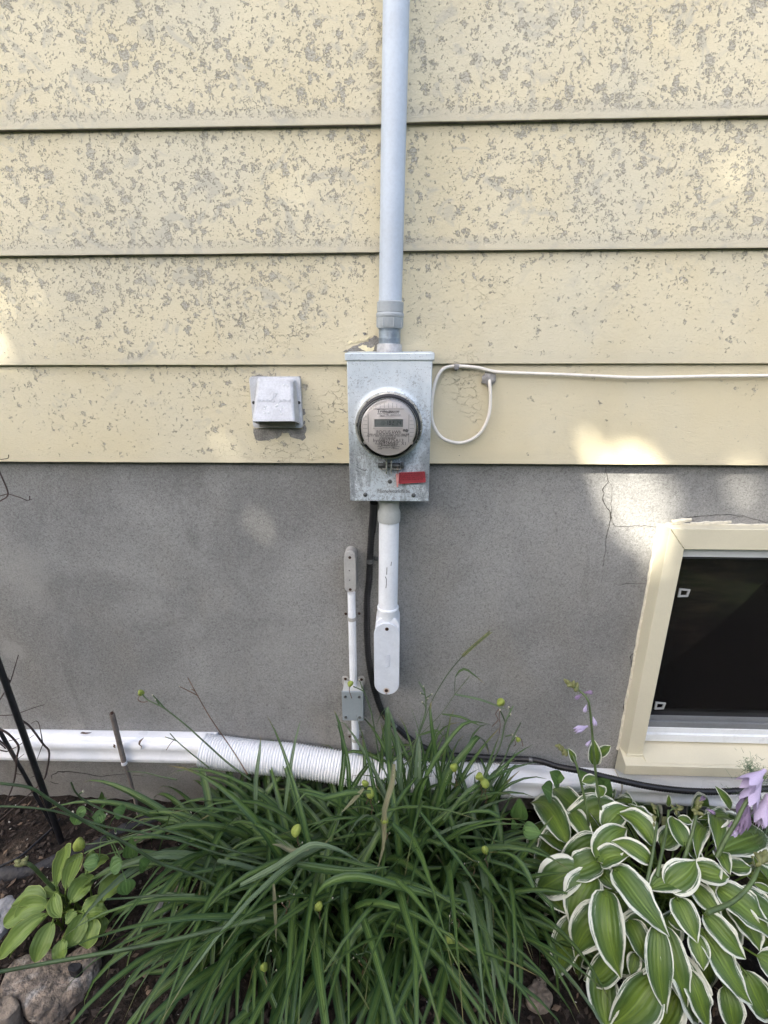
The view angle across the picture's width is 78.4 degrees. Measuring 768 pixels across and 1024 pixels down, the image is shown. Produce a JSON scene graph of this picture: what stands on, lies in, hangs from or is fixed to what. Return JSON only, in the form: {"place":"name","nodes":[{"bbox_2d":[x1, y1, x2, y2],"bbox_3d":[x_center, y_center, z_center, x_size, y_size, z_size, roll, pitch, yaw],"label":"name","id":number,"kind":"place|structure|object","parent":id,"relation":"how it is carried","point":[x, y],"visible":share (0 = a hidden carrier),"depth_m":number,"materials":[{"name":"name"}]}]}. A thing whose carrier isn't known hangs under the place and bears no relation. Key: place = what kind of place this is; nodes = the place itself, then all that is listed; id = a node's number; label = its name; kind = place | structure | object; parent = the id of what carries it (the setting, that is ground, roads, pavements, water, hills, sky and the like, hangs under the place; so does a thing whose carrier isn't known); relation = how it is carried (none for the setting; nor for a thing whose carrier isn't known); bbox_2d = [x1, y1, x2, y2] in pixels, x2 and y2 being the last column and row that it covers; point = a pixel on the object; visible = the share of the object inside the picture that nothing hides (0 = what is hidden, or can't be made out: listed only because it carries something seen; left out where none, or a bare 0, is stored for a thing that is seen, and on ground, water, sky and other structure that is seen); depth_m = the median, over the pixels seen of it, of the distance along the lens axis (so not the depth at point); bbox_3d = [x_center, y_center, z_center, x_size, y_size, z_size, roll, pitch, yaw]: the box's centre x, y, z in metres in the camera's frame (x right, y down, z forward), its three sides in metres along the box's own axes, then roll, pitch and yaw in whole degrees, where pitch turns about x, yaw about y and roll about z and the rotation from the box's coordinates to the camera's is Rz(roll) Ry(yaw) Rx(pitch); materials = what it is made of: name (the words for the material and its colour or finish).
{"place":"outdoors","nodes":[
{"label":"outdoors","id":0,"kind":"place"},
{"bbox_2d":[9,802,576,1022],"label":"soil specks","id":1,"kind":"object","parent":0,"point":[206,967],"visible":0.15,"depth_m":1.52,"materials":[{"name":"brown soil"}]},
{"bbox_2d":[0,794,767,1023],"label":"soil","id":2,"kind":"structure","parent":0,"point":[29,833],"depth_m":1.34,"materials":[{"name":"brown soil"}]},
{"bbox_2d":[0,895,15,939],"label":"rock","id":3,"kind":"object","parent":2,"relation":"on","point":[6,902],"visible":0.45,"depth_m":1.42,"materials":[{"name":"grey stone"}]},
{"bbox_2d":[0,996,23,1023],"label":"rock","id":4,"kind":"object","parent":2,"relation":"on","point":[10,1010],"visible":0.99,"depth_m":1.19,"materials":[{"name":"beige stone"}]},
{"bbox_2d":[0,455,49,819],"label":"dry shrub","id":5,"kind":"object","parent":2,"relation":"on","point":[15,740],"visible":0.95,"depth_m":1.55,"materials":[{"name":"brown plant"}]},
{"bbox_2d":[0,731,53,831],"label":"plant stake","id":6,"kind":"object","parent":2,"relation":"on","point":[24,775],"visible":0.6,"depth_m":1.63,"materials":[{"name":"black metal"}]},
{"bbox_2d":[0,818,60,867],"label":"drip line","id":7,"kind":"object","parent":2,"relation":"on","point":[31,846],"visible":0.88,"depth_m":1.61,"materials":[{"name":"black plastic"}]},
{"bbox_2d":[0,657,64,844],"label":"plant stake","id":8,"kind":"object","parent":2,"relation":"on","point":[17,716],"visible":0.9,"depth_m":1.53,"materials":[{"name":"black metal"}]},
{"bbox_2d":[0,946,101,1023],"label":"rock","id":9,"kind":"object","parent":2,"relation":"on","point":[37,992],"visible":0.73,"depth_m":1.24,"materials":[{"name":"stone"}]},
{"bbox_2d":[0,843,124,962],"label":"hosta","id":10,"kind":"object","parent":2,"relation":"on","point":[31,903],"visible":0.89,"depth_m":1.32,"materials":[{"name":"green plant"}]},
{"bbox_2d":[68,962,82,977],"bbox_3d":[-0.823,1.238,1.263,0.033,0.060,0.024,0,17,2],"label":"rock","id":11,"kind":"object","parent":2,"relation":"on","point":[75,969],"visible":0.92,"depth_m":1.25,"materials":[{"name":"black stone"}]},
{"bbox_2d":[0,812,167,881],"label":"garden edging","id":12,"kind":"object","parent":2,"relation":"on","point":[10,873],"visible":0.53,"depth_m":1.55,"materials":[{"name":"black plastic"}]},
{"bbox_2d":[98,792,106,807],"bbox_3d":[-1.045,1.068,1.743,0.052,0.102,0.019,10,20,30],"label":"weed","id":13,"kind":"object","parent":2,"relation":"on","point":[102,797],"visible":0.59,"depth_m":1.74,"materials":[{"name":"green plant"}]},
{"bbox_2d":[70,804,149,894],"bbox_3d":[-0.824,1.006,1.404,0.516,0.423,0.140,16,24,42],"label":"weed","id":14,"kind":"object","parent":2,"relation":"on","point":[125,886],"visible":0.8,"depth_m":1.28,"materials":[{"name":"green plant"}]},
{"bbox_2d":[109,711,139,814],"bbox_3d":[-0.912,0.929,1.673,0.034,0.527,0.020,0,17,2],"label":"garden cane","id":15,"kind":"object","parent":2,"relation":"on","point":[124,762],"visible":0.73,"depth_m":1.64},
{"bbox_2d":[134,829,150,842],"bbox_3d":[-0.840,1.136,1.647,0.056,0.033,0.047,0,17,2],"label":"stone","id":16,"kind":"object","parent":2,"relation":"on","point":[144,840],"visible":0.32,"depth_m":1.63,"materials":[{"name":"grey stone"}]},
{"bbox_2d":[151,902,169,914],"bbox_3d":[-0.679,1.198,1.442,0.079,0.044,0.061,0,17,2],"label":"stone","id":17,"kind":"object","parent":2,"relation":"on","point":[159,905],"visible":0.12,"depth_m":1.42,"materials":[{"name":"grey stone"}]},
{"bbox_2d":[0,678,622,1023],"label":"daylily","id":18,"kind":"object","parent":2,"relation":"on","point":[407,849],"visible":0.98,"depth_m":1.22,"materials":[{"name":"green plant"}]},
{"bbox_2d":[398,631,491,794],"bbox_3d":[0.179,0.615,1.467,0.307,0.522,0.045,-7,19,-20],"label":"grass weed","id":19,"kind":"object","parent":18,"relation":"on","point":[476,643],"depth_m":1.45,"materials":[{"name":"green plant"}]},
{"bbox_2d":[391,668,509,763],"bbox_3d":[0.199,0.615,1.456,0.377,0.283,0.072,-4,18,-11],"label":"grass weed","id":20,"kind":"object","parent":18,"relation":"on","point":[453,715],"depth_m":1.47,"materials":[{"name":"green plant"}]},
{"bbox_2d":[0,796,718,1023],"bbox_3d":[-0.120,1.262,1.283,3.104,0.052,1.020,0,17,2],"label":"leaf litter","id":21,"kind":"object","parent":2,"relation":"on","point":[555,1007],"visible":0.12,"depth_m":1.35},
{"bbox_2d":[525,977,552,1014],"bbox_3d":[0.405,1.292,1.247,0.075,0.086,0.087,0,17,2],"label":"rock","id":22,"kind":"object","parent":2,"relation":"on","point":[539,989],"visible":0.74,"depth_m":1.22,"materials":[{"name":"beige stone"}]},
{"bbox_2d":[510,770,612,839],"bbox_3d":[0.523,0.977,1.494,0.403,0.420,0.175,-10,20,-28],"label":"weed","id":23,"kind":"object","parent":2,"relation":"on","point":[530,831],"visible":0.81,"depth_m":1.43,"materials":[{"name":"green plant"}]},
{"bbox_2d":[516,679,767,1023],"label":"hosta","id":24,"kind":"object","parent":2,"relation":"on","point":[618,920],"visible":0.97,"depth_m":1.22,"materials":[{"name":"green plant"}]},
{"bbox_2d":[721,748,767,893],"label":"flower","id":25,"kind":"object","parent":2,"relation":"on","point":[766,775],"visible":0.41,"depth_m":1.37,"materials":[{"name":"purple plant"}]},
{"label":"lawn","id":26,"kind":"structure","parent":0,"visible":0},
{"bbox_2d":[0,0,767,814],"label":"house","id":27,"kind":"structure","parent":26,"relation":"on","point":[188,218],"depth_m":1.28,"materials":[{"name":"beige paint"}]},
{"bbox_2d":[0,729,217,763],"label":"downspout","id":28,"kind":"object","parent":27,"relation":"attached to","point":[77,745],"visible":0.81,"depth_m":1.67,"materials":[{"name":"white paint"}]},
{"bbox_2d":[249,376,302,427],"bbox_3d":[-0.299,-0.293,1.274,0.140,0.139,0.088,0,17,2],"label":"vent hood","id":29,"kind":"object","parent":27,"relation":"attached to","point":[276,401],"visible":1,"depth_m":1.26,"materials":[{"name":"white paint"}]},
{"bbox_2d":[342,676,364,720],"bbox_3d":[-0.105,0.630,1.593,0.079,0.128,0.068,0,17,2],"label":"junction box","id":30,"kind":"object","parent":27,"relation":"attached to","point":[353,709],"visible":0.98,"depth_m":1.57,"materials":[{"name":"grey plastic"}]},
{"bbox_2d":[344,546,364,753],"bbox_3d":[-0.101,0.503,1.560,0.060,0.822,0.053,0,17,2],"label":"conduit","id":31,"kind":"object","parent":27,"relation":"attached to","point":[350,567],"visible":0.93,"depth_m":1.50,"materials":[{"name":"white plastic"}]},
{"bbox_2d":[345,351,434,500],"bbox_3d":[0.015,-0.228,1.268,0.223,0.389,0.100,0,17,2],"label":"meter box","id":32,"kind":"object","parent":27,"relation":"attached to","point":[406,373],"visible":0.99,"depth_m":1.21,"materials":[{"name":"metal"}]},
{"bbox_2d":[374,501,399,694],"bbox_3d":[0.010,0.252,1.450,0.079,0.672,0.095,0,17,2],"label":"conduit","id":33,"kind":"object","parent":32,"relation":"attached to","point":[386,650],"visible":0.98,"depth_m":1.43,"materials":[{"name":"white plastic"}]},
{"bbox_2d":[355,391,422,473],"bbox_3d":[0.012,-0.195,1.190,0.173,0.211,0.076,0,17,2],"label":"electric meter","id":34,"kind":"object","parent":32,"relation":"attached to","point":[388,425],"visible":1,"depth_m":1.18,"materials":[{"name":"glass"}]},
{"bbox_2d":[376,0,409,351],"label":"conduit","id":35,"kind":"object","parent":32,"relation":"attached to","point":[395,48],"visible":1,"depth_m":1.07,"materials":[{"name":"grey plastic"}]},
{"bbox_2d":[395,471,427,486],"bbox_3d":[0.073,-0.093,1.246,0.087,0.060,0.011,0,17,2],"label":"seal tag","id":36,"kind":"object","parent":32,"relation":"attached to","point":[408,477],"visible":1,"depth_m":1.25,"materials":[{"name":"red plastic"}]},
{"bbox_2d":[364,501,767,794],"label":"cable","id":37,"kind":"object","parent":27,"relation":"attached to","point":[370,558],"visible":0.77,"depth_m":1.56,"materials":[{"name":"black plastic"}]},
{"bbox_2d":[431,364,767,444],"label":"cable","id":38,"kind":"object","parent":27,"relation":"attached to","point":[489,378],"visible":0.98,"depth_m":1.26,"materials":[{"name":"white plastic"}]},
{"bbox_2d":[509,764,767,809],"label":"downspout","id":39,"kind":"object","parent":27,"relation":"attached to","point":[532,787],"visible":0.31,"depth_m":1.64,"materials":[{"name":"white paint"}]},
{"bbox_2d":[196,733,511,798],"bbox_3d":[-0.105,0.887,1.644,1.078,0.202,0.124,0,17,2],"label":"drain hose","id":40,"kind":"object","parent":39,"relation":"attached to","point":[316,763],"visible":0.52,"depth_m":1.60,"materials":[{"name":"white plastic"}]},
{"bbox_2d":[615,524,767,776],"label":"basement window","id":41,"kind":"structure","parent":27,"relation":"in","point":[693,712],"depth_m":1.58,"materials":[{"name":"white plastic"}]}
]}

